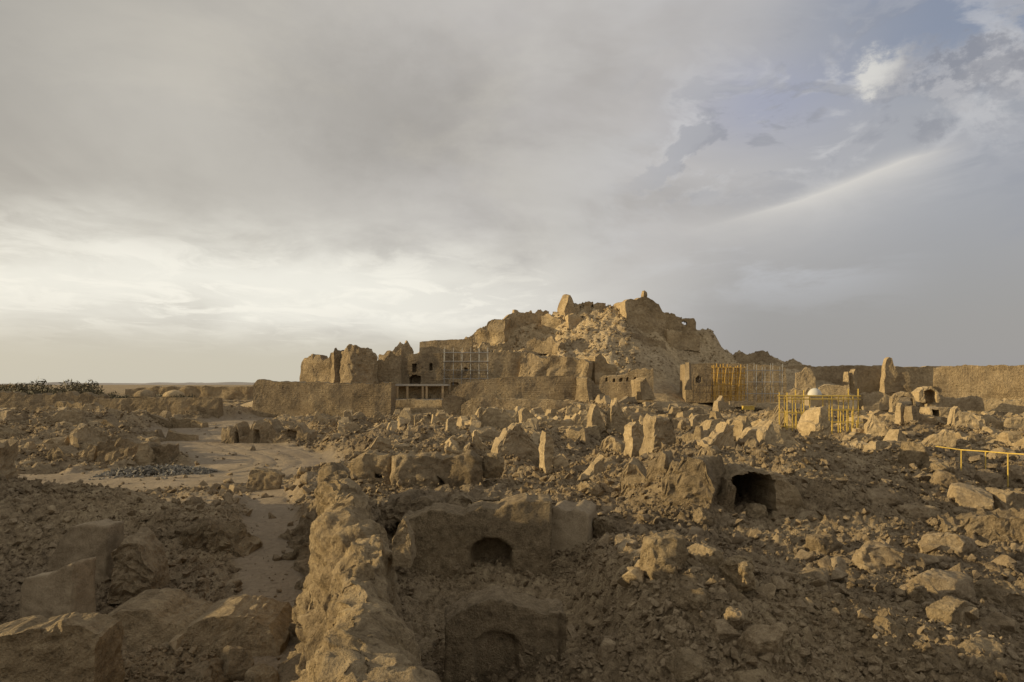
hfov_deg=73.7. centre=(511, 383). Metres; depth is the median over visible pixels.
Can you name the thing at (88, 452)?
ruin wall
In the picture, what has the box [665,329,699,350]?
hill wall
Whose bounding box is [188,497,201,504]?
mud clod
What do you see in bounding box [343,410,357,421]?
ruin wall
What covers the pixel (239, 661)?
mud block
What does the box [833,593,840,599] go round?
mud clod
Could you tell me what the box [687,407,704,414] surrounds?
ruin wall
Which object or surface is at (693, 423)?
ruin wall
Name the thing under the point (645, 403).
ruin wall
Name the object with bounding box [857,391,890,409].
ruin wall
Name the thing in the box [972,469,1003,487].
mud slab
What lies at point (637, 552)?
mud clod
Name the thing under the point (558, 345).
wall
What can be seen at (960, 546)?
boulder
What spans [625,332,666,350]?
hill wall
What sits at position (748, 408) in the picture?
skip container
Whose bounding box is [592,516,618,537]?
boulder
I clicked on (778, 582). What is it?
mud clod
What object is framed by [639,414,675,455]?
ruin wall
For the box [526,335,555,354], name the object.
hill wall
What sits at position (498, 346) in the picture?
hill wall
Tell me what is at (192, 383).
mountains
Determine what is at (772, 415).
ruin wall
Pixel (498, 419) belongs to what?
ruin wall
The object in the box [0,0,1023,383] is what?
sky
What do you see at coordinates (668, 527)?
mud clod
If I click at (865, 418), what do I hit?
ruin wall
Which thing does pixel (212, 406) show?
ruin wall
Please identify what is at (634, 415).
ruin wall
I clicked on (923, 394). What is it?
arch ruin
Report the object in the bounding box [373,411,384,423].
ruin wall
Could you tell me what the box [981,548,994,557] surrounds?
mud clod
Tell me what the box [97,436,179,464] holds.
ruin wall
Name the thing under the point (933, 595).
mud clod
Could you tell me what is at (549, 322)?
hill wall
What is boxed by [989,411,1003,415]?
ruin wall
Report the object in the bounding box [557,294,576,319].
pinnacle
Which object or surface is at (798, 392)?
ruin wall
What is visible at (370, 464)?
wall
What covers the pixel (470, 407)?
rampart
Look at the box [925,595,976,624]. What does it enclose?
mud block
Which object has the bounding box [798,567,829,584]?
mud slab
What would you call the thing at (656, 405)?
ruin wall
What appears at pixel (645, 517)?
mud clod
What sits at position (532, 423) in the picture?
ruin wall
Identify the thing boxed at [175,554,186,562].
mud clod
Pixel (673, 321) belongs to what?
wall
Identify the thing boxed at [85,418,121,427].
ruin wall
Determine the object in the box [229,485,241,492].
mud clod
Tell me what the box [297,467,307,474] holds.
mud clod
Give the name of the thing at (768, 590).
mud clod
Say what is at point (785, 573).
mud clod
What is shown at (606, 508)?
mud clod
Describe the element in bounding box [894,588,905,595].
mud clod
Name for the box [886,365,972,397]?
town wall
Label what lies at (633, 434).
ruin wall
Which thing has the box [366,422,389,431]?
wall stump
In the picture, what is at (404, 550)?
wall stub
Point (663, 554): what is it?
mud block
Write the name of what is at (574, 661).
rubble
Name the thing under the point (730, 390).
scaffold
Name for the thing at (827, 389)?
ruin wall
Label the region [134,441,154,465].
ruin wall
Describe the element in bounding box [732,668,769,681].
mud slab
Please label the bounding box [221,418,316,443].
ruined house
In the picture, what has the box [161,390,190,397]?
domed house
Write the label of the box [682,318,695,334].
arch ruin
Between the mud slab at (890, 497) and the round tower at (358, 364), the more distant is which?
the round tower at (358, 364)
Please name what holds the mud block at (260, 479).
on the ground
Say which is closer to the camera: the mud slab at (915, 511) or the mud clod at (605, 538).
the mud clod at (605, 538)
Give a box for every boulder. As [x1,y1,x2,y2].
[182,659,232,681]
[578,480,602,496]
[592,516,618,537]
[671,586,711,612]
[690,507,715,526]
[719,555,755,592]
[743,503,767,517]
[871,616,906,640]
[897,441,929,468]
[906,582,927,604]
[918,532,981,557]
[920,460,955,474]
[974,579,1023,611]
[1001,464,1023,481]
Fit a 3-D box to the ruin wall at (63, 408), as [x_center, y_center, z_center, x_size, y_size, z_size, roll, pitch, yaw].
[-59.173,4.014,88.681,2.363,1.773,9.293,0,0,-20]
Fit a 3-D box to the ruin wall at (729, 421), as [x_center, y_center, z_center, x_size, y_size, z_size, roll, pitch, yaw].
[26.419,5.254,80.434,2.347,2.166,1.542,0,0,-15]
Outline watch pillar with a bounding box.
[641,290,647,304]
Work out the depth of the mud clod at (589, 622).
18.46 m
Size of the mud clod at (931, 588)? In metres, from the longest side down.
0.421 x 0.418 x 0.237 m
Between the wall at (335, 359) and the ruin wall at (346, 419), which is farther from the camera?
the wall at (335, 359)
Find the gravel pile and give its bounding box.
[88,464,219,479]
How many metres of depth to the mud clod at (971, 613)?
16.17 m
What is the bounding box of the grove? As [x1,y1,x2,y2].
[0,378,195,398]
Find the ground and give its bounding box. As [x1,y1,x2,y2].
[0,385,1023,681]
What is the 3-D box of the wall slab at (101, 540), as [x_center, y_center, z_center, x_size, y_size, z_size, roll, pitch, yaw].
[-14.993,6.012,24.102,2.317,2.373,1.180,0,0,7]
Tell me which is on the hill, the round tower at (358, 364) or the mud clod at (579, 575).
the round tower at (358, 364)
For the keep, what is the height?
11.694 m
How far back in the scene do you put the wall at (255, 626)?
17.81 m
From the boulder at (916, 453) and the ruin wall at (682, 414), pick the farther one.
the ruin wall at (682, 414)
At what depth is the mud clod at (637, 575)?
16.98 m
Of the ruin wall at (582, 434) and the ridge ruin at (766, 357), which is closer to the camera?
the ruin wall at (582, 434)
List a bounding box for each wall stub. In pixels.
[107,527,171,604]
[392,516,416,567]
[842,372,848,385]
[849,369,856,389]
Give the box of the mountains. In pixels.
[1,382,254,384]
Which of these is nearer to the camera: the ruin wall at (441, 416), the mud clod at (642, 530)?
the mud clod at (642, 530)
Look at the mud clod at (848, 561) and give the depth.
24.05 m
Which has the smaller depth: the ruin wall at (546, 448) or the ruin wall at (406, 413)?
the ruin wall at (546, 448)
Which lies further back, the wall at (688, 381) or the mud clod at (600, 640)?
the wall at (688, 381)
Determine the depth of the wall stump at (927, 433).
72.77 m
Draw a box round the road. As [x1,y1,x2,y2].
[18,418,322,488]
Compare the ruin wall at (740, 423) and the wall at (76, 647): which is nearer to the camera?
the wall at (76, 647)
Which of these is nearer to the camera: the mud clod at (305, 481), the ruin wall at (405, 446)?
the mud clod at (305, 481)
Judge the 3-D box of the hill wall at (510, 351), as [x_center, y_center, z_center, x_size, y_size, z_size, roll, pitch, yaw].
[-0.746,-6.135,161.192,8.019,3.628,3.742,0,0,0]
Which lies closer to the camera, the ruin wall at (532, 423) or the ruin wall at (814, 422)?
the ruin wall at (814, 422)
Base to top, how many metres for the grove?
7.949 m
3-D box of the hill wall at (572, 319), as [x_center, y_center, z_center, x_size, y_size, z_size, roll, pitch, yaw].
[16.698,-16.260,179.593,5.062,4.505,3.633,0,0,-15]
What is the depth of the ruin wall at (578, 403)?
105.30 m
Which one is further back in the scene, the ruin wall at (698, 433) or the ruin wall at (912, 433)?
the ruin wall at (912, 433)
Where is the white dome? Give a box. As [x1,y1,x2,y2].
[804,388,825,405]
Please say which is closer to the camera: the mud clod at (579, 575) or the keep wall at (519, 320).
the mud clod at (579, 575)
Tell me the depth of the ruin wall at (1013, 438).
63.22 m
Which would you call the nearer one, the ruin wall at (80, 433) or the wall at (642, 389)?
the ruin wall at (80, 433)
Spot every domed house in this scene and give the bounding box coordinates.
[128,389,160,397]
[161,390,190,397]
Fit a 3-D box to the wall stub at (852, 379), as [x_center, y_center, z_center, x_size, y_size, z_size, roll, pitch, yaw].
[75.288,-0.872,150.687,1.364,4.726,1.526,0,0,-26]
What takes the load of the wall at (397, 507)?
on the ground
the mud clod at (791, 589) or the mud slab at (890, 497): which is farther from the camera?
the mud slab at (890, 497)
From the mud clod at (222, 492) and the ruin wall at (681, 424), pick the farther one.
the ruin wall at (681, 424)
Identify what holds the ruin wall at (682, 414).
on the ground
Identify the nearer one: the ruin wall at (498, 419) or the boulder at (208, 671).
the boulder at (208, 671)
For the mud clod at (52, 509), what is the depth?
30.11 m
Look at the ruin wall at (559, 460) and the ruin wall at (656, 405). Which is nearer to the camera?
the ruin wall at (559, 460)
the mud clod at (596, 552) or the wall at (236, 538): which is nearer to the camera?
the mud clod at (596, 552)
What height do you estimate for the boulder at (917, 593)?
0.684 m
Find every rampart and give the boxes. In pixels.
[252,379,395,416]
[395,399,441,413]
[442,375,576,414]
[461,397,578,416]
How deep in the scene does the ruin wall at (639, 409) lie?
91.23 m
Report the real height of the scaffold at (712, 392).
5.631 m
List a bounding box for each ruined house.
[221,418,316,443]
[574,301,605,312]
[919,406,951,417]
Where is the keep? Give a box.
[613,297,665,336]
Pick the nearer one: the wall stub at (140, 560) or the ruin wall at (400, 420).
the wall stub at (140, 560)
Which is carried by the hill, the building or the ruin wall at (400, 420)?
the building
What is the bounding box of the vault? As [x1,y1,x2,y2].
[717,457,806,513]
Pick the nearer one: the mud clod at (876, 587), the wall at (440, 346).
the mud clod at (876, 587)
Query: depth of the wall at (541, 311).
184.94 m
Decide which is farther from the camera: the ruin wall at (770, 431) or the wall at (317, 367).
the wall at (317, 367)
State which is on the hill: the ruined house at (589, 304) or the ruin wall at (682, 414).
the ruined house at (589, 304)
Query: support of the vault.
on the ground
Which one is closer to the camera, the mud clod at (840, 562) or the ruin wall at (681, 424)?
the mud clod at (840, 562)
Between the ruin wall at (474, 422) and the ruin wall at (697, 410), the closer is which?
the ruin wall at (474, 422)
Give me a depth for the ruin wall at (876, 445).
54.95 m
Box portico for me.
[395,384,449,399]
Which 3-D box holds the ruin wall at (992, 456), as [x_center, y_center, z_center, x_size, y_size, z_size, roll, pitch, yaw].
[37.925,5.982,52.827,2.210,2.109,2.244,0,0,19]
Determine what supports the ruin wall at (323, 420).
on the ground
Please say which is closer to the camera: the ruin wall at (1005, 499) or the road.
the ruin wall at (1005, 499)
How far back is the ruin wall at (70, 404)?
110.37 m
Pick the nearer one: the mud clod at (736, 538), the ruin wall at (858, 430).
the mud clod at (736, 538)
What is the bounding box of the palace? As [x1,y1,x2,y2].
[402,352,523,390]
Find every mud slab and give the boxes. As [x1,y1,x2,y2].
[277,651,302,681]
[665,646,706,681]
[710,619,740,642]
[722,606,744,630]
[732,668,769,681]
[737,622,787,655]
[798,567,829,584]
[851,541,926,573]
[865,487,903,506]
[893,502,939,521]
[906,568,975,601]
[928,469,964,488]
[947,482,994,511]
[957,636,1003,658]
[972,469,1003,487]
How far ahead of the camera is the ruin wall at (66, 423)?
75.24 m
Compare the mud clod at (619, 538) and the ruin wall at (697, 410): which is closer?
the mud clod at (619, 538)
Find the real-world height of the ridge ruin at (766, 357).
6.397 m
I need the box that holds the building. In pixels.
[680,363,786,402]
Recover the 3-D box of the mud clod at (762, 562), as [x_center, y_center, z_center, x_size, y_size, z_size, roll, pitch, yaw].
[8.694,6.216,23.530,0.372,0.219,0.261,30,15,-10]
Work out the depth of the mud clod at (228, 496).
35.98 m
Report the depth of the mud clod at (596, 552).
23.25 m
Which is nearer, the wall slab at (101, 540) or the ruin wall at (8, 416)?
the wall slab at (101, 540)
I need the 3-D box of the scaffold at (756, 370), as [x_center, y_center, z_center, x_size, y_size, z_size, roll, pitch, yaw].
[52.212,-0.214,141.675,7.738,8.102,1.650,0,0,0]
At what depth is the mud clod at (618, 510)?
30.87 m
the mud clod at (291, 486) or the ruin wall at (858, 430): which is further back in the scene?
the ruin wall at (858, 430)
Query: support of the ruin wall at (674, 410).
on the ground
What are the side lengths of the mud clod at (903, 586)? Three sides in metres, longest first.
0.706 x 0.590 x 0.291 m
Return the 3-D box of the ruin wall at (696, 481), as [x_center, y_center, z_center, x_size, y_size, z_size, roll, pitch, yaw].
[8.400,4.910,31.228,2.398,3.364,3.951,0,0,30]
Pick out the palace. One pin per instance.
(425, 368)
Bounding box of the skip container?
[742,406,753,410]
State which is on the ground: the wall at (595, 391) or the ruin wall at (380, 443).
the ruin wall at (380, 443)
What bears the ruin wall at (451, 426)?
on the ground
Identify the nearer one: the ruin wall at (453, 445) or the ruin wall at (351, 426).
the ruin wall at (453, 445)
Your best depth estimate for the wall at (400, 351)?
160.34 m
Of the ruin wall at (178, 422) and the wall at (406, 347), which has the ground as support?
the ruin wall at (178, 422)
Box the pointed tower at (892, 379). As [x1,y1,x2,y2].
[879,357,909,393]
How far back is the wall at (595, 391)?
131.04 m
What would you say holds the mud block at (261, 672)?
on the ground
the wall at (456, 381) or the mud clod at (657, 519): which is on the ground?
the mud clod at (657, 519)
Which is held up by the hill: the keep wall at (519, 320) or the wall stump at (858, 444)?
the keep wall at (519, 320)
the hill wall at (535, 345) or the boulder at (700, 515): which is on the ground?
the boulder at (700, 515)
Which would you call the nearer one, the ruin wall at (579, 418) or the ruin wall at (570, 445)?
the ruin wall at (570, 445)
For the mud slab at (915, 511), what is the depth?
30.65 m
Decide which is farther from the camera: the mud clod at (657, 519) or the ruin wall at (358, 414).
the ruin wall at (358, 414)
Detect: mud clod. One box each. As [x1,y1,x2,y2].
[48,505,56,512]
[62,516,71,522]
[168,634,183,650]
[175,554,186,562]
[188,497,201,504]
[198,577,209,583]
[219,488,224,495]
[224,492,232,503]
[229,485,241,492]
[232,497,238,502]
[288,484,295,490]
[295,494,305,502]
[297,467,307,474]
[301,478,308,484]
[574,571,584,585]
[584,616,599,627]
[593,548,607,556]
[596,534,610,549]
[597,633,602,645]
[601,503,613,512]
[610,579,617,586]
[614,534,623,543]
[615,507,621,513]
[617,538,638,552]
[617,569,643,587]
[627,601,636,610]
[630,548,641,559]
[638,525,648,534]
[639,514,649,520]
[647,530,656,534]
[653,516,665,523]
[666,525,675,530]
[689,526,703,535]
[717,578,725,585]
[723,536,732,543]
[731,533,743,544]
[748,529,761,539]
[753,533,760,538]
[756,583,775,599]
[760,560,768,565]
[771,576,788,590]
[781,571,793,578]
[785,582,795,593]
[794,549,814,561]
[797,462,805,467]
[809,578,826,586]
[816,584,828,589]
[818,555,831,567]
[830,557,851,564]
[830,567,848,582]
[831,556,846,570]
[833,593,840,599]
[873,582,880,591]
[885,539,893,545]
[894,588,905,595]
[899,583,907,589]
[915,552,939,564]
[921,543,941,552]
[925,584,937,594]
[927,592,936,599]
[936,554,946,564]
[949,564,961,571]
[958,608,965,628]
[962,606,978,619]
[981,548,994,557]
[983,612,1015,633]
[991,554,1016,567]
[1010,543,1019,550]
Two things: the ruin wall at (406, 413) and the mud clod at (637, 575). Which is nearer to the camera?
the mud clod at (637, 575)
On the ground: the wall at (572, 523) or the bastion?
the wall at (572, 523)
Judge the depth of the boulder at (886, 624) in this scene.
15.38 m
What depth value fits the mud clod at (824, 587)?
18.22 m
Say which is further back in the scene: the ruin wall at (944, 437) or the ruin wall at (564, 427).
the ruin wall at (564, 427)
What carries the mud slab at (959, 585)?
on the ground
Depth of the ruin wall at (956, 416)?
76.88 m
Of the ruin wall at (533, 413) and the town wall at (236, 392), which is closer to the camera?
the ruin wall at (533, 413)
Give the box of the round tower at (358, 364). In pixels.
[339,344,377,383]
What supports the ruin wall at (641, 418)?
on the ground
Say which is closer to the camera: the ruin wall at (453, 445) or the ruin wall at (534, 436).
the ruin wall at (453, 445)
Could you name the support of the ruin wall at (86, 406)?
on the ground
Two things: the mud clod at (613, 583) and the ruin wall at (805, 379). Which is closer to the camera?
the mud clod at (613, 583)
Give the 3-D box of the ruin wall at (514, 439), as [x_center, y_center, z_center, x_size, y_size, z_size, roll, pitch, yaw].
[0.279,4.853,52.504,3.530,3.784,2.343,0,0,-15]
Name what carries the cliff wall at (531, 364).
on the hill
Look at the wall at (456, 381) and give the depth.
148.98 m
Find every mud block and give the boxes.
[220,645,254,680]
[244,663,278,681]
[246,467,281,491]
[482,452,504,478]
[597,638,615,661]
[639,529,687,581]
[687,543,723,570]
[804,534,843,554]
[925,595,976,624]
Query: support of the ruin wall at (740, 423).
on the ground
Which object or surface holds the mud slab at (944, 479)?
on the ground
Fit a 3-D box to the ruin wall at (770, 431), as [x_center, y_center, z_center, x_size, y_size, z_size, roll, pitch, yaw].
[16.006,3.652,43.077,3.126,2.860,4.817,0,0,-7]
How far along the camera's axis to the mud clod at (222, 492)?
42.70 m
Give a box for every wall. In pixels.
[0,391,109,410]
[0,407,16,410]
[0,409,16,423]
[0,428,15,436]
[0,439,17,480]
[0,612,125,681]
[14,413,30,422]
[18,435,69,452]
[22,410,84,424]
[33,406,61,411]
[37,401,89,409]
[41,442,97,461]
[53,407,69,410]
[59,421,76,426]
[69,423,121,448]
[79,436,160,448]
[80,403,102,410]
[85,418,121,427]
[87,419,102,426]
[91,402,114,409]
[96,397,222,417]
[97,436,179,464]
[107,588,292,658]
[109,409,121,416]
[125,385,252,399]
[132,409,146,414]
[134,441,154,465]
[140,429,198,441]
[151,414,171,427]
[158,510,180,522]
[159,410,171,418]
[168,416,208,427]
[179,517,262,557]
[188,405,198,412]
[277,462,440,681]
[299,350,343,382]
[313,417,327,424]
[315,411,329,421]
[331,348,342,382]
[332,424,347,438]
[337,419,343,429]
[341,417,350,422]
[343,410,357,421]
[344,422,377,430]
[349,436,391,460]
[350,449,393,484]
[353,411,382,419]
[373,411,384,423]
[377,351,402,383]
[378,348,403,360]
[379,482,519,522]
[386,421,397,430]
[388,435,410,450]
[390,449,482,488]
[393,340,413,356]
[397,417,408,422]
[397,418,413,429]
[399,408,413,422]
[400,492,551,579]
[414,414,419,424]
[419,338,472,353]
[431,414,444,423]
[435,412,446,421]
[440,434,466,448]
[443,585,566,681]
[444,438,470,454]
[445,416,466,435]
[448,377,493,393]
[456,416,468,426]
[465,407,518,430]
[468,415,484,439]
[470,318,510,345]
[470,426,538,449]
[472,430,490,452]
[474,342,512,351]
[491,423,539,466]
[493,350,524,356]
[503,312,542,331]
[518,408,536,422]
[519,352,593,378]
[521,418,539,428]
[523,428,540,445]
[525,309,548,315]
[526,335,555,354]
[529,410,541,416]
[531,407,557,413]
[537,410,587,427]
[538,431,553,474]
[538,438,581,450]
[539,424,601,440]
[541,313,560,334]
[544,409,556,416]
[551,499,596,551]
[552,341,564,353]
[552,454,569,469]
[558,425,575,429]
[563,414,573,419]
[564,427,589,444]
[565,313,582,328]
[566,402,579,414]
[574,402,588,409]
[577,404,585,409]
[578,454,604,481]
[587,353,616,385]
[587,404,605,435]
[591,381,604,400]
[594,394,610,403]
[598,435,624,454]
[599,368,653,402]
[606,398,631,436]
[609,396,637,404]
[610,400,661,410]
[620,457,646,495]
[622,409,642,419]
[623,422,643,457]
[624,414,631,420]
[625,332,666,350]
[631,377,653,400]
[631,406,656,415]
[635,407,642,414]
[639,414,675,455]
[639,415,643,424]
[640,401,664,411]
[646,450,672,482]
[657,413,673,418]
[662,454,725,511]
[665,312,681,331]
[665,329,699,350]
[665,406,689,412]
[666,406,680,416]
[666,416,677,428]
[675,411,695,417]
[676,425,703,441]
[676,429,709,437]
[677,420,686,429]
[681,414,708,420]
[685,362,691,389]
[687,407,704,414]
[689,416,698,428]
[696,422,734,448]
[696,445,721,455]
[700,419,721,433]
[709,411,723,418]
[712,395,738,412]
[726,419,732,424]
[729,401,756,406]
[731,416,751,436]
[736,419,802,448]
[744,436,758,449]
[751,418,768,426]
[762,404,786,423]
[780,413,794,425]
[784,364,881,395]
[789,387,804,403]
[795,367,815,394]
[797,406,832,442]
[818,384,849,402]
[833,417,862,425]
[841,415,868,423]
[843,440,901,451]
[852,428,863,432]
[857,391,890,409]
[857,410,868,415]
[864,414,887,438]
[868,410,886,415]
[879,412,892,416]
[883,429,906,440]
[885,413,894,422]
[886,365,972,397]
[895,403,904,425]
[902,431,915,437]
[903,406,937,424]
[918,395,984,410]
[921,429,955,447]
[924,414,947,417]
[930,417,978,430]
[933,364,1023,400]
[936,508,1023,545]
[947,406,985,428]
[949,430,965,437]
[955,449,984,464]
[960,435,986,444]
[968,398,1023,413]
[982,426,998,434]
[983,414,1001,427]
[984,487,1023,509]
[986,447,1018,460]
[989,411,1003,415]
[993,431,1023,450]
[1001,417,1023,430]
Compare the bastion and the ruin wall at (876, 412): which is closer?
the ruin wall at (876, 412)
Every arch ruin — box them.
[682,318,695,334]
[889,391,915,411]
[910,386,939,402]
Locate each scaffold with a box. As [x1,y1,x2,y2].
[443,348,488,384]
[693,374,713,400]
[711,363,745,400]
[745,363,782,401]
[778,389,863,433]
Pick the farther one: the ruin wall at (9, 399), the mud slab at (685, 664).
the ruin wall at (9, 399)
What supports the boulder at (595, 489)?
on the ground
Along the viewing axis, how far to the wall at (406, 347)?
164.47 m
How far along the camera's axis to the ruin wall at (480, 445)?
55.53 m
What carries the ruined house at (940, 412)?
on the ground
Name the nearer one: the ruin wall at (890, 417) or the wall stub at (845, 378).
the ruin wall at (890, 417)
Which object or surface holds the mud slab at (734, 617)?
on the ground
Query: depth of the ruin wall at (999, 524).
27.97 m
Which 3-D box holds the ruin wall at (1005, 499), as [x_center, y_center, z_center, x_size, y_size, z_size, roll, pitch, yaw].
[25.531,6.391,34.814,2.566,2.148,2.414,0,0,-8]
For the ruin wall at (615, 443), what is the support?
on the ground
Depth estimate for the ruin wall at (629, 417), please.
78.07 m
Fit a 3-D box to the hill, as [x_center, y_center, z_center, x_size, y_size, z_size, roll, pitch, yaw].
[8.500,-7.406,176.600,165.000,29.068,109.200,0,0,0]
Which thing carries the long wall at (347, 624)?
on the ground
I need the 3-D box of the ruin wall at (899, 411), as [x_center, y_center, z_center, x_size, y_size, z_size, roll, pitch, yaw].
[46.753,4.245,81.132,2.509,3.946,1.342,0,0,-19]
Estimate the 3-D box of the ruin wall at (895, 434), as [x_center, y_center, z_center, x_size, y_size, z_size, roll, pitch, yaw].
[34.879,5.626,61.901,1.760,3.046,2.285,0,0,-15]
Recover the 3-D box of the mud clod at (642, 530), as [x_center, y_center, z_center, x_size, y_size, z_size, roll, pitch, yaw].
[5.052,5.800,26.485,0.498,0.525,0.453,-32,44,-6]
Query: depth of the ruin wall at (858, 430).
72.83 m
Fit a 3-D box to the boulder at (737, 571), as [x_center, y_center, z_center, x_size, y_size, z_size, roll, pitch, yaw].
[5.636,4.755,17.097,0.776,0.947,1.021,0,0,-34]
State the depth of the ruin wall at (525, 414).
92.21 m
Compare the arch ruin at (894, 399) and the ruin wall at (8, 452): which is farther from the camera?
the arch ruin at (894, 399)
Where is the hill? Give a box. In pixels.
[240,302,857,415]
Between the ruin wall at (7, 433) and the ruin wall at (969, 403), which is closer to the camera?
the ruin wall at (7, 433)
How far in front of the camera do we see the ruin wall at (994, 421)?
77.45 m
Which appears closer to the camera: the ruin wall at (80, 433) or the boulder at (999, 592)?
the boulder at (999, 592)
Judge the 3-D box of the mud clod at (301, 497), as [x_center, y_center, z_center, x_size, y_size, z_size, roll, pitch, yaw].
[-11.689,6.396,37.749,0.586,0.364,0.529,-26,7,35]
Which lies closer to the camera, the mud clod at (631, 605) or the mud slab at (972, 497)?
the mud clod at (631, 605)
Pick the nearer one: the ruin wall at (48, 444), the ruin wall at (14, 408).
the ruin wall at (48, 444)
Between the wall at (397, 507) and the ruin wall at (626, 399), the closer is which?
the wall at (397, 507)
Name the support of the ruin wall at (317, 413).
on the ground
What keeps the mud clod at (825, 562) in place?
on the ground
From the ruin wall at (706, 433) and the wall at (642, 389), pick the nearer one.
the ruin wall at (706, 433)
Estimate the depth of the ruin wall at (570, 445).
57.81 m
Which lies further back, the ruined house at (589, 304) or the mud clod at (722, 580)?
the ruined house at (589, 304)
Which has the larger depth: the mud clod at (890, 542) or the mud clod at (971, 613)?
the mud clod at (890, 542)
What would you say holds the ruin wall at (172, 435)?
on the ground
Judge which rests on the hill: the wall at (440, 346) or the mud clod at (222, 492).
the wall at (440, 346)
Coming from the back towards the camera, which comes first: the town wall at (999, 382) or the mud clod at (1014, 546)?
the town wall at (999, 382)
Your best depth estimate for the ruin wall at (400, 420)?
70.26 m
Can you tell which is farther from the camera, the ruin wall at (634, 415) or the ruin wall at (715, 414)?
the ruin wall at (715, 414)
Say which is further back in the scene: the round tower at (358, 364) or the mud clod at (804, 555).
the round tower at (358, 364)
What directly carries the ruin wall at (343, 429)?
on the ground
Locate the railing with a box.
[936,446,1023,486]
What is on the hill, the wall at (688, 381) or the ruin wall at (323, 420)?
the wall at (688, 381)
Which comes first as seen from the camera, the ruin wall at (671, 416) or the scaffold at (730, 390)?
the ruin wall at (671, 416)
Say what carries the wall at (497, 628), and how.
on the ground
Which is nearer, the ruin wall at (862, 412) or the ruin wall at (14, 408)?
the ruin wall at (14, 408)
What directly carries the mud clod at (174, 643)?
on the ground
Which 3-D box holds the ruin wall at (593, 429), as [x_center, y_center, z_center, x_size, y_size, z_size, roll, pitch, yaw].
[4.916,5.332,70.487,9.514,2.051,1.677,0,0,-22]
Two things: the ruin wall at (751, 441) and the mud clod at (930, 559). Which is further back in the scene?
the ruin wall at (751, 441)
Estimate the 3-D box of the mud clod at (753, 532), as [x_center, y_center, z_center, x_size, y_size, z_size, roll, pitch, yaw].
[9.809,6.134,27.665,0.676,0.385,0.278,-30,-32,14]
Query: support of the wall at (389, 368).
on the hill
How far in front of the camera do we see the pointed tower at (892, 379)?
162.03 m
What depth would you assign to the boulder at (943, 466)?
41.41 m
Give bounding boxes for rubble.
[0,399,1023,681]
[418,302,798,375]
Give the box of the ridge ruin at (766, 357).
[733,350,781,364]
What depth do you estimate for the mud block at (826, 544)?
25.65 m
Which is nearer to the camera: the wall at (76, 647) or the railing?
the wall at (76, 647)
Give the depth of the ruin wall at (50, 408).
92.63 m
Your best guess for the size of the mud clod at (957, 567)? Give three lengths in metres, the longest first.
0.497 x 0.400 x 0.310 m
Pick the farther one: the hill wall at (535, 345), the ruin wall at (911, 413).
the hill wall at (535, 345)
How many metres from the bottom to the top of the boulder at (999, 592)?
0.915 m
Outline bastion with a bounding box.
[575,377,592,403]
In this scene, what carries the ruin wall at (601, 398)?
on the ground
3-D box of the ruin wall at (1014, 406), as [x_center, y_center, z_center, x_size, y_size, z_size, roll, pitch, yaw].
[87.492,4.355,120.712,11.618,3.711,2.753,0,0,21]
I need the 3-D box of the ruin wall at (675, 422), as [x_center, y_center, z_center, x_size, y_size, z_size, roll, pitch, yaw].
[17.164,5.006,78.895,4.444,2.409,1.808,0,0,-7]
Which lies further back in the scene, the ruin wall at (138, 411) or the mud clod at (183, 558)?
the ruin wall at (138, 411)
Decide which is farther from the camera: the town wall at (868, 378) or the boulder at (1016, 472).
the town wall at (868, 378)
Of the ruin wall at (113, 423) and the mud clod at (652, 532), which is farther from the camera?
the ruin wall at (113, 423)
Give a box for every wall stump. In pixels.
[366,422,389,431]
[838,432,871,440]
[845,440,867,448]
[920,431,934,435]
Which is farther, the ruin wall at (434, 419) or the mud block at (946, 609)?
the ruin wall at (434, 419)
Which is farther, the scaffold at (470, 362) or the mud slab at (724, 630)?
the scaffold at (470, 362)
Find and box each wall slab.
[20,557,95,618]
[47,519,123,585]
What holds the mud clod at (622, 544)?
on the ground
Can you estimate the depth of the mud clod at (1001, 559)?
22.99 m
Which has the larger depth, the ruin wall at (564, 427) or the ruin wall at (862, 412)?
the ruin wall at (862, 412)
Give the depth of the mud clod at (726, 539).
26.16 m
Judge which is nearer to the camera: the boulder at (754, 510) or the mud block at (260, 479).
the boulder at (754, 510)
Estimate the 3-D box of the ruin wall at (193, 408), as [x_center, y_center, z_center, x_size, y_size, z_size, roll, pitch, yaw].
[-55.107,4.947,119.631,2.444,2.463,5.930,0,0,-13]
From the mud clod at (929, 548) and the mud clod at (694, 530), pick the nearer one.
the mud clod at (929, 548)
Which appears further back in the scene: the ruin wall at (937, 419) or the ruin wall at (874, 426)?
the ruin wall at (937, 419)
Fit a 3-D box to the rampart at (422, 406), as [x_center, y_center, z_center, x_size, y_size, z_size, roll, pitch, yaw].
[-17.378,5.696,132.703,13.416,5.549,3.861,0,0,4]
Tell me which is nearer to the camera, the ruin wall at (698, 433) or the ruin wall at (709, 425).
the ruin wall at (698, 433)
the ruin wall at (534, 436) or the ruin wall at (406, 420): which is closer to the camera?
the ruin wall at (534, 436)
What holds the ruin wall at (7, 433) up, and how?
on the ground
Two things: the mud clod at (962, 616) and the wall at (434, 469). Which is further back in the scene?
the wall at (434, 469)
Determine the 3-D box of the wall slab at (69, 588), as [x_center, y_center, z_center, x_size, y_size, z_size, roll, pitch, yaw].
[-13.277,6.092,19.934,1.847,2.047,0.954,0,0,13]
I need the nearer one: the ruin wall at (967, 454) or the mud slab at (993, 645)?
the mud slab at (993, 645)
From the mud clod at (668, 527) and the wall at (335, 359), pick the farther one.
the wall at (335, 359)
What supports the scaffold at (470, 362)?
on the wall at (456, 381)
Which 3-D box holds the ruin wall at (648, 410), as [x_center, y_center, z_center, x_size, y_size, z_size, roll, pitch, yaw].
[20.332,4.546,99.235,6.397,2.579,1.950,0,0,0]
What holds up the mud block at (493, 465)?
on the ground
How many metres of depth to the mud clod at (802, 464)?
36.81 m
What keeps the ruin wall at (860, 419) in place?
on the ground

